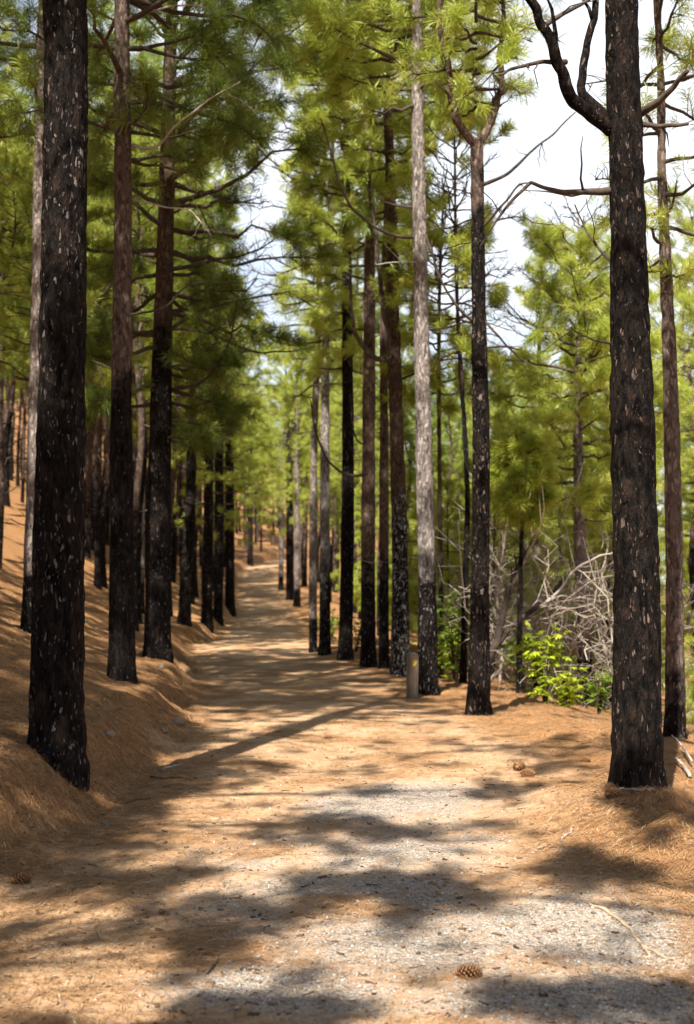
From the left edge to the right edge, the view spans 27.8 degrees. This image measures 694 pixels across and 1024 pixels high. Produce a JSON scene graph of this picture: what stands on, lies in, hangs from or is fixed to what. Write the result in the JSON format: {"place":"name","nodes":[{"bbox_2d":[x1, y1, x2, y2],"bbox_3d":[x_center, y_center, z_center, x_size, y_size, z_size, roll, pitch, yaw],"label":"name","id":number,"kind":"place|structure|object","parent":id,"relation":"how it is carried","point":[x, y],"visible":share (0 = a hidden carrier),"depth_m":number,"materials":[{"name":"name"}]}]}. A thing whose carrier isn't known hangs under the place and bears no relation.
{"place":"outdoors","nodes":[
{"label":"outdoors","id":0,"kind":"place"},
{"bbox_2d":[0,559,693,1023],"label":"path","id":1,"kind":"structure","parent":0,"point":[260,633],"depth_m":7.80,"materials":[{"name":"beige soil"}]},
{"bbox_2d":[455,963,482,978],"bbox_3d":[0.492,1.864,5.667,0.116,0.078,0.078,6,-4,-11],"label":"pine cone","id":2,"kind":"object","parent":1,"relation":"on","point":[472,971],"visible":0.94,"depth_m":5.65,"materials":[{"name":"brown plant"}]},
{"bbox_2d":[588,903,684,965],"bbox_3d":[1.289,1.919,6.389,0.098,0.053,1.072,0,-3,-9],"label":"stick","id":3,"kind":"object","parent":1,"relation":"on","point":[620,920],"visible":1,"depth_m":6.39,"materials":[{"name":"beige wood"}]},
{"bbox_2d":[0,392,693,984],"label":"ground","id":4,"kind":"structure","parent":0,"point":[184,638],"depth_m":13.41,"materials":[{"name":"brown soil"}]},
{"bbox_2d":[0,0,27,100],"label":"pine tree","id":5,"kind":"object","parent":4,"relation":"on","point":[11,58],"visible":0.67,"depth_m":18.73,"materials":[{"name":"green plant"}]},
{"bbox_2d":[3,148,29,506],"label":"pine tree","id":6,"kind":"object","parent":4,"relation":"on","point":[7,439],"visible":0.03,"depth_m":53.62,"materials":[{"name":"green plant"}]},
{"bbox_2d":[4,354,28,502],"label":"pine tree","id":7,"kind":"object","parent":4,"relation":"on","point":[23,454],"visible":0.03,"depth_m":64.03,"materials":[{"name":"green plant"}]},
{"bbox_2d":[0,2,33,365],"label":"pine tree","id":8,"kind":"object","parent":4,"relation":"on","point":[3,143],"visible":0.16,"depth_m":26.74,"materials":[{"name":"green plant"}]},
{"bbox_2d":[0,104,33,568],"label":"pine tree","id":9,"kind":"object","parent":4,"relation":"on","point":[2,488],"visible":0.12,"depth_m":30.56,"materials":[{"name":"green plant"}]},
{"bbox_2d":[0,67,34,496],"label":"pine tree","id":10,"kind":"object","parent":4,"relation":"on","point":[9,225],"visible":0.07,"depth_m":28.94,"materials":[{"name":"green plant"}]},
{"bbox_2d":[12,380,27,486],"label":"pine tree","id":11,"kind":"object","parent":4,"relation":"on","point":[17,459],"visible":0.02,"depth_m":83.89,"materials":[{"name":"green plant"}]},
{"bbox_2d":[0,132,89,412],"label":"pine tree","id":12,"kind":"object","parent":4,"relation":"on","point":[10,275],"visible":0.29,"depth_m":22.88,"materials":[{"name":"green plant"}]},
{"bbox_2d":[0,138,114,525],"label":"pine tree","id":13,"kind":"object","parent":4,"relation":"on","point":[93,213],"visible":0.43,"depth_m":21.30,"materials":[{"name":"green plant"}]},
{"bbox_2d":[26,0,103,791],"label":"pine tree","id":14,"kind":"object","parent":4,"relation":"on","point":[57,731],"visible":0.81,"depth_m":9.87,"materials":[{"name":"black plant"}]},
{"bbox_2d":[0,0,166,632],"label":"pine tree","id":15,"kind":"object","parent":4,"relation":"on","point":[36,84],"visible":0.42,"depth_m":18.36,"materials":[{"name":"grey plant"}]},
{"bbox_2d":[84,372,106,550],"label":"pine tree","id":16,"kind":"object","parent":4,"relation":"on","point":[92,515],"visible":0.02,"depth_m":50.33,"materials":[{"name":"black plant"}]},
{"bbox_2d":[84,365,110,558],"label":"pine tree","id":17,"kind":"object","parent":4,"relation":"on","point":[88,526],"visible":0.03,"depth_m":46.37,"materials":[{"name":"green plant"}]},
{"bbox_2d":[85,372,109,545],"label":"pine tree","id":18,"kind":"object","parent":4,"relation":"on","point":[107,536],"depth_m":57.90,"materials":[{"name":"black plant"}]},
{"bbox_2d":[85,187,146,588],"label":"pine tree","id":19,"kind":"object","parent":4,"relation":"on","point":[102,530],"visible":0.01,"depth_m":39.06,"materials":[{"name":"black plant"}]},
{"bbox_2d":[29,0,232,631],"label":"pine tree","id":20,"kind":"object","parent":4,"relation":"on","point":[141,412],"visible":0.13,"depth_m":29.29,"materials":[{"name":"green plant"}]},
{"bbox_2d":[84,186,179,589],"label":"pine tree","id":21,"kind":"object","parent":4,"relation":"on","point":[97,582],"visible":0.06,"depth_m":37.42,"materials":[{"name":"black plant"}]},
{"bbox_2d":[85,131,194,571],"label":"pine tree","id":22,"kind":"object","parent":4,"relation":"on","point":[152,239],"visible":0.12,"depth_m":24.99,"materials":[{"name":"green plant"}]},
{"bbox_2d":[89,40,209,624],"bbox_3d":[-4.657,-3.966,32.337,3.669,14.256,3.581,-3,-4,43],"label":"pine tree","id":23,"kind":"object","parent":4,"relation":"on","point":[139,536],"visible":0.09,"depth_m":32.40,"materials":[{"name":"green plant"}]},
{"bbox_2d":[0,0,302,683],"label":"pine tree","id":24,"kind":"object","parent":4,"relation":"on","point":[196,35],"visible":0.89,"depth_m":16.30,"materials":[{"name":"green plant"}]},
{"bbox_2d":[87,91,216,613],"bbox_3d":[-5.297,-4.166,36.039,4.055,14.421,4.053,2,-4,-39],"label":"pine tree","id":25,"kind":"object","parent":4,"relation":"on","point":[143,530],"visible":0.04,"depth_m":35.74,"materials":[{"name":"green plant"}]},
{"bbox_2d":[95,130,220,616],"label":"pine tree","id":26,"kind":"object","parent":4,"relation":"on","point":[174,470],"visible":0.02,"depth_m":37.79,"materials":[{"name":"green plant"}]},
{"bbox_2d":[0,0,348,663],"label":"pine tree","id":27,"kind":"object","parent":4,"relation":"on","point":[166,421],"visible":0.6,"depth_m":21.66,"materials":[{"name":"green plant"}]},
{"bbox_2d":[176,459,199,575],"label":"pine tree","id":28,"kind":"object","parent":4,"relation":"on","point":[180,533],"visible":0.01,"depth_m":65.92,"materials":[{"name":"brown plant"}]},
{"bbox_2d":[150,344,231,582],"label":"pine tree","id":29,"kind":"object","parent":4,"relation":"on","point":[174,540],"depth_m":53.19,"materials":[{"name":"black plant"}]},
{"bbox_2d":[147,308,238,604],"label":"pine tree","id":30,"kind":"object","parent":4,"relation":"on","point":[194,562],"visible":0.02,"depth_m":47.84,"materials":[{"name":"black plant"}]},
{"bbox_2d":[131,90,299,626],"bbox_3d":[-3.907,-3.804,36.113,4.613,14.370,4.838,2,-4,-39],"label":"pine tree","id":31,"kind":"object","parent":4,"relation":"on","point":[184,608],"visible":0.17,"depth_m":35.81,"materials":[{"name":"green plant"}]},
{"bbox_2d":[146,162,285,633],"bbox_3d":[-3.858,-3.579,40.239,4.338,14.742,4.631,0,-3,0],"label":"pine tree","id":32,"kind":"object","parent":4,"relation":"on","point":[209,535],"visible":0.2,"depth_m":39.91,"materials":[{"name":"green plant"}]},
{"bbox_2d":[172,217,281,626],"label":"pine tree","id":33,"kind":"object","parent":4,"relation":"on","point":[218,499],"visible":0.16,"depth_m":45.91,"materials":[{"name":"green plant"}]},
{"bbox_2d":[177,312,292,616],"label":"pine tree","id":34,"kind":"object","parent":4,"relation":"on","point":[230,527],"visible":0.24,"depth_m":54.26,"materials":[{"name":"green plant"}]},
{"bbox_2d":[235,409,270,566],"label":"pine tree","id":35,"kind":"object","parent":4,"relation":"on","point":[249,518],"visible":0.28,"depth_m":119.87,"materials":[{"name":"green plant"}]},
{"bbox_2d":[255,380,305,589],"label":"pine tree","id":36,"kind":"object","parent":4,"relation":"on","point":[281,556],"visible":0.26,"depth_m":83.98,"materials":[{"name":"green plant"}]},
{"bbox_2d":[245,344,336,599],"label":"pine tree","id":37,"kind":"object","parent":4,"relation":"on","point":[288,532],"visible":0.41,"depth_m":71.37,"materials":[{"name":"green plant"}]},
{"bbox_2d":[261,332,334,606],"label":"pine tree","id":38,"kind":"object","parent":4,"relation":"on","point":[296,441],"visible":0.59,"depth_m":64.75,"materials":[{"name":"green plant"}]},
{"bbox_2d":[244,76,381,652],"bbox_3d":[-0.384,-3.464,31.517,3.755,14.146,3.864,-2,-4,38],"label":"pine tree","id":39,"kind":"object","parent":4,"relation":"on","point":[303,396],"visible":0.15,"depth_m":31.33,"materials":[{"name":"green plant"}]},
{"bbox_2d":[234,0,411,655],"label":"pine tree","id":40,"kind":"object","parent":4,"relation":"on","point":[324,646],"visible":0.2,"depth_m":29.96,"materials":[{"name":"green plant"}]},
{"bbox_2d":[289,313,375,602],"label":"pine tree","id":41,"kind":"object","parent":4,"relation":"on","point":[319,432],"visible":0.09,"depth_m":69.75,"materials":[{"name":"green plant"}]},
{"bbox_2d":[305,286,379,610],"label":"pine tree","id":42,"kind":"object","parent":4,"relation":"on","point":[339,440],"visible":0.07,"depth_m":66.99,"materials":[{"name":"green plant"}]},
{"bbox_2d":[307,374,378,571],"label":"pine tree","id":43,"kind":"object","parent":4,"relation":"on","point":[337,501],"visible":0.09,"depth_m":75.72,"materials":[{"name":"green plant"}]},
{"bbox_2d":[243,0,445,659],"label":"pine tree","id":44,"kind":"object","parent":4,"relation":"on","point":[347,351],"visible":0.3,"depth_m":28.22,"materials":[{"name":"green plant"}]},
{"bbox_2d":[303,361,388,613],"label":"pine tree","id":45,"kind":"object","parent":4,"relation":"on","point":[335,441],"visible":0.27,"depth_m":61.56,"materials":[{"name":"green plant"}]},
{"bbox_2d":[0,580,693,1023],"bbox_3d":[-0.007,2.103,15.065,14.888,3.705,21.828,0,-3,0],"label":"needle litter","id":46,"kind":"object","parent":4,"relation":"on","point":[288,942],"visible":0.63,"depth_m":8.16,"materials":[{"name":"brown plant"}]},
{"bbox_2d":[0,731,693,1023],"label":"gravel stones","id":47,"kind":"object","parent":4,"relation":"on","point":[600,1007],"visible":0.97,"depth_m":6.14,"materials":[{"name":"grey gravel"}]},
{"bbox_2d":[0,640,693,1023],"bbox_3d":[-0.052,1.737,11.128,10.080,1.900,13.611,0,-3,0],"label":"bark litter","id":48,"kind":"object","parent":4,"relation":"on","point":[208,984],"visible":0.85,"depth_m":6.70,"materials":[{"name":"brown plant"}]},
{"bbox_2d":[3,376,691,633],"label":"woods","id":49,"kind":"object","parent":4,"relation":"on","point":[336,519],"visible":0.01,"depth_m":91.00,"materials":[{"name":"green wood"}]},
{"bbox_2d":[330,486,376,619],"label":"young pine","id":50,"kind":"object","parent":4,"relation":"on","point":[357,514],"visible":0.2,"depth_m":54.81,"materials":[{"name":"green plant"}]},
{"bbox_2d":[303,180,415,635],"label":"pine tree","id":51,"kind":"object","parent":4,"relation":"on","point":[378,388],"visible":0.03,"depth_m":42.16,"materials":[{"name":"green plant"}]},
{"bbox_2d":[353,554,376,612],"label":"young pine","id":52,"kind":"object","parent":4,"relation":"on","point":[357,598],"visible":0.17,"depth_m":50.88,"materials":[{"name":"green plant"}]},
{"bbox_2d":[263,0,470,667],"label":"pine tree","id":53,"kind":"object","parent":4,"relation":"on","point":[368,655],"visible":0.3,"depth_m":25.96,"materials":[{"name":"green plant"}]},
{"bbox_2d":[353,299,415,625],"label":"pine tree","id":54,"kind":"object","parent":4,"relation":"on","point":[356,413],"visible":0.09,"depth_m":57.52,"materials":[{"name":"green plant"}]},
{"bbox_2d":[297,0,472,668],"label":"pine tree","id":55,"kind":"object","parent":4,"relation":"on","point":[383,656],"visible":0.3,"depth_m":24.59,"materials":[{"name":"brown plant"}]},
{"bbox_2d":[258,0,517,695],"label":"pine tree","id":56,"kind":"object","parent":4,"relation":"on","point":[348,29],"visible":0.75,"depth_m":19.74,"materials":[{"name":"grey plant"}]},
{"bbox_2d":[264,0,515,677],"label":"pine tree","id":57,"kind":"object","parent":4,"relation":"on","point":[400,642],"visible":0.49,"depth_m":23.46,"materials":[{"name":"green plant"}]},
{"bbox_2d":[354,359,452,566],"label":"pine tree","id":58,"kind":"object","parent":4,"relation":"on","point":[410,452],"visible":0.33,"depth_m":37.37,"materials":[{"name":"green plant"}]},
{"bbox_2d":[358,327,455,539],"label":"pine tree","id":59,"kind":"object","parent":4,"relation":"on","point":[376,517],"visible":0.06,"depth_m":53.50,"materials":[{"name":"green plant"}]},
{"bbox_2d":[406,652,418,699],"bbox_3d":[0.886,2.349,19.007,0.146,0.880,0.138,1,-3,-20],"label":"trail post","id":60,"kind":"object","parent":4,"relation":"on","point":[412,675],"visible":0.66,"depth_m":18.96,"materials":[{"name":"brown wood"}]},
{"bbox_2d":[389,490,442,636],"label":"young pine","id":61,"kind":"object","parent":4,"relation":"on","point":[410,553],"visible":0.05,"depth_m":34.94,"materials":[{"name":"green plant"}]},
{"bbox_2d":[389,475,458,628],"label":"young pine","id":62,"kind":"object","parent":4,"relation":"on","point":[413,595],"visible":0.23,"depth_m":32.04,"materials":[{"name":"green plant"}]},
{"bbox_2d":[388,384,470,512],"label":"pine tree","id":63,"kind":"object","parent":4,"relation":"on","point":[434,425],"visible":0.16,"depth_m":46.31,"materials":[{"name":"green plant"}]},
{"bbox_2d":[413,626,460,677],"bbox_3d":[1.576,2.415,23.477,0.862,1.080,0.911,0,-3,9],"label":"leafy shrub","id":64,"kind":"object","parent":4,"relation":"on","point":[441,671],"visible":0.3,"depth_m":23.38,"materials":[{"name":"green plant"}]},
{"bbox_2d":[411,463,470,657],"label":"young pine","id":65,"kind":"object","parent":4,"relation":"on","point":[446,485],"visible":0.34,"depth_m":28.74,"materials":[{"name":"green plant"}]},
{"bbox_2d":[368,163,518,676],"bbox_3d":[1.643,-1.365,24.017,2.668,9.306,2.862,0,-3,0],"label":"pine tree","id":66,"kind":"object","parent":4,"relation":"on","point":[451,408],"visible":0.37,"depth_m":23.99,"materials":[{"name":"green plant"}]},
{"bbox_2d":[405,373,494,550],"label":"pine tree","id":67,"kind":"object","parent":4,"relation":"on","point":[445,421],"visible":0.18,"depth_m":43.80,"materials":[{"name":"green plant"}]},
{"bbox_2d":[436,591,469,680],"bbox_3d":[1.718,2.039,22.228,1.130,1.571,0.988,0,-3,0],"label":"leafy shrub","id":68,"kind":"object","parent":4,"relation":"on","point":[450,664],"visible":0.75,"depth_m":22.34,"materials":[{"name":"green plant"}]},
{"bbox_2d":[433,369,472,582],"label":"pine tree","id":69,"kind":"object","parent":4,"relation":"on","point":[456,430],"visible":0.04,"depth_m":50.86,"materials":[{"name":"green plant"}]},
{"bbox_2d":[375,81,536,683],"bbox_3d":[1.738,-1.861,22.297,2.682,10.111,2.994,2,-4,-42],"label":"pine tree","id":70,"kind":"object","parent":4,"relation":"on","point":[463,257],"visible":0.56,"depth_m":22.16,"materials":[{"name":"green plant"}]},
{"bbox_2d":[356,0,575,715],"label":"pine tree","id":71,"kind":"object","parent":4,"relation":"on","point":[478,701],"visible":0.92,"depth_m":16.50,"materials":[{"name":"green plant"}]},
{"bbox_2d":[435,458,513,633],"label":"young pine","id":72,"kind":"object","parent":4,"relation":"on","point":[461,488],"visible":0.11,"depth_m":31.60,"materials":[{"name":"green plant"}]},
{"bbox_2d":[453,354,516,665],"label":"pine tree","id":73,"kind":"object","parent":4,"relation":"on","point":[468,411],"visible":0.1,"depth_m":39.30,"materials":[{"name":"green plant"}]},
{"bbox_2d":[438,422,537,674],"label":"young pine","id":74,"kind":"object","parent":4,"relation":"on","point":[509,540],"visible":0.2,"depth_m":25.60,"materials":[{"name":"green plant"}]},
{"bbox_2d":[469,523,535,684],"bbox_3d":[2.572,1.364,22.983,1.210,3.117,0.781,0,-3,0],"label":"dead branch","id":75,"kind":"object","parent":4,"relation":"on","point":[497,606],"visible":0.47,"depth_m":22.96,"materials":[{"name":"grey wood"}]},
{"bbox_2d":[470,419,566,693],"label":"pine tree","id":76,"kind":"object","parent":4,"relation":"on","point":[524,469],"visible":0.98,"depth_m":20.39,"materials":[{"name":"green plant"}]},
{"bbox_2d":[468,409,569,665],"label":"young pine","id":77,"kind":"object","parent":4,"relation":"on","point":[526,535],"visible":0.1,"depth_m":27.39,"materials":[{"name":"green plant"}]},
{"bbox_2d":[499,623,547,692],"bbox_3d":[2.589,2.256,20.980,0.843,1.190,0.727,0,-3,0],"label":"leafy shrub","id":78,"kind":"object","parent":4,"relation":"on","point":[511,657],"visible":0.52,"depth_m":20.98,"materials":[{"name":"green plant"}]},
{"bbox_2d":[469,353,584,671],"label":"pine tree","id":79,"kind":"object","parent":4,"relation":"on","point":[522,404],"visible":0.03,"depth_m":36.08,"materials":[{"name":"green plant"}]},
{"bbox_2d":[362,462,693,730],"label":"dead brush","id":80,"kind":"object","parent":4,"relation":"on","point":[548,605],"visible":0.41,"depth_m":22.19,"materials":[{"name":"grey wood"}]},
{"bbox_2d":[500,521,560,668],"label":"young pine","id":81,"kind":"object","parent":4,"relation":"on","point":[551,534],"visible":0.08,"depth_m":31.38,"materials":[{"name":"green plant"}]},
{"bbox_2d":[465,220,599,687],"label":"pine tree","id":82,"kind":"object","parent":4,"relation":"on","point":[498,397],"visible":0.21,"depth_m":29.90,"materials":[{"name":"green plant"}]},
{"bbox_2d":[511,621,571,703],"bbox_3d":[2.616,2.082,18.918,0.837,1.268,0.642,0,-3,0],"label":"leafy shrub","id":83,"kind":"object","parent":4,"relation":"on","point":[540,678],"visible":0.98,"depth_m":18.87,"materials":[{"name":"green plant"}]},
{"bbox_2d":[489,519,612,665],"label":"fallen tree","id":84,"kind":"object","parent":4,"relation":"on","point":[501,634],"visible":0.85,"depth_m":20.92,"materials":[{"name":"grey wood"}]},
{"bbox_2d":[513,399,606,689],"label":"pine tree","id":85,"kind":"object","parent":4,"relation":"on","point":[559,546],"visible":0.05,"depth_m":32.54,"materials":[{"name":"green plant"}]},
{"bbox_2d":[440,0,693,789],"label":"pine tree","id":86,"kind":"object","parent":4,"relation":"on","point":[637,746],"visible":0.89,"depth_m":9.83,"materials":[{"name":"brown plant"}]},
{"bbox_2d":[545,664,589,706],"bbox_3d":[2.979,2.389,18.724,0.610,0.700,0.748,0,-3,0],"label":"leafy shrub","id":87,"kind":"object","parent":4,"relation":"on","point":[567,697],"visible":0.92,"depth_m":18.66,"materials":[{"name":"green plant"}]},
{"bbox_2d":[529,501,613,671],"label":"young pine","id":88,"kind":"object","parent":4,"relation":"on","point":[567,553],"visible":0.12,"depth_m":25.62,"materials":[{"name":"green plant"}]},
{"bbox_2d":[544,525,603,696],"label":"young pine","id":89,"kind":"object","parent":4,"relation":"on","point":[567,544],"visible":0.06,"depth_m":28.69,"materials":[{"name":"green plant"}]},
{"bbox_2d":[486,174,662,706],"bbox_3d":[3.649,-1.038,22.957,3.252,9.336,3.312,0,-3,0],"label":"pine tree","id":90,"kind":"object","parent":4,"relation":"on","point":[546,238],"visible":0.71,"depth_m":22.84,"materials":[{"name":"green plant"}]},
{"bbox_2d":[548,482,613,709],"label":"young pine","id":91,"kind":"object","parent":4,"relation":"on","point":[600,541],"visible":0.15,"depth_m":24.45,"materials":[{"name":"green plant"}]},
{"bbox_2d":[568,514,612,654],"bbox_3d":[3.932,1.162,22.475,0.706,2.275,0.607,-3,-4,43],"label":"dead branch","id":92,"kind":"object","parent":4,"relation":"on","point":[599,622],"visible":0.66,"depth_m":22.45,"materials":[{"name":"grey wood"}]},
{"bbox_2d":[581,665,612,713],"bbox_3d":[3.467,2.496,19.127,0.674,0.805,0.734,0,-3,0],"label":"leafy shrub","id":93,"kind":"object","parent":4,"relation":"on","point":[599,695],"visible":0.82,"depth_m":19.07,"materials":[{"name":"green plant"}]},
{"bbox_2d":[538,277,693,704],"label":"pine tree","id":94,"kind":"object","parent":4,"relation":"on","point":[658,387],"visible":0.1,"depth_m":27.16,"materials":[{"name":"green plant"}]},
{"bbox_2d":[554,245,688,515],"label":"pine tree","id":95,"kind":"object","parent":4,"relation":"on","point":[598,426],"depth_m":42.65,"materials":[{"name":"green plant"}]},
{"bbox_2d":[586,0,693,739],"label":"pine tree","id":96,"kind":"object","parent":4,"relation":"on","point":[674,724],"visible":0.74,"depth_m":14.21,"materials":[{"name":"green plant"}]},
{"bbox_2d":[609,247,693,535],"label":"pine tree","id":97,"kind":"object","parent":4,"relation":"on","point":[683,323],"visible":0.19,"depth_m":34.96,"materials":[{"name":"green plant"}]},
{"bbox_2d":[647,184,693,649],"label":"pine tree","id":98,"kind":"object","parent":4,"relation":"on","point":[689,200],"visible":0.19,"depth_m":37.14,"materials":[{"name":"green plant"}]},
{"bbox_2d":[651,244,693,647],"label":"pine tree","id":99,"kind":"object","parent":4,"relation":"on","point":[685,296],"visible":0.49,"depth_m":28.92,"materials":[{"name":"green plant"}]},
{"bbox_2d":[658,371,693,714],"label":"pine tree","id":100,"kind":"object","parent":4,"relation":"on","point":[684,561],"visible":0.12,"depth_m":52.43,"materials":[{"name":"green plant"}]},
{"bbox_2d":[659,395,693,545],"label":"pine tree","id":101,"kind":"object","parent":4,"relation":"on","point":[689,521],"visible":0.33,"depth_m":41.26,"materials":[{"name":"green plant"}]},
{"bbox_2d":[660,578,692,711],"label":"young pine","id":102,"kind":"object","parent":4,"relation":"on","point":[662,627],"visible":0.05,"depth_m":29.99,"materials":[{"name":"green plant"}]},
{"bbox_2d":[660,541,693,697],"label":"young pine","id":103,"kind":"object","parent":4,"relation":"on","point":[685,570],"visible":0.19,"depth_m":38.24,"materials":[{"name":"green plant"}]},
{"bbox_2d":[684,618,693,731],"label":"young pine","id":104,"kind":"object","parent":4,"relation":"on","point":[688,639],"visible":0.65,"depth_m":29.81,"materials":[{"name":"green plant"}]},
{"bbox_2d":[0,0,693,585],"label":"sky","id":105,"kind":"structure","parent":0,"point":[544,115],"materials":[{"name":"white"}]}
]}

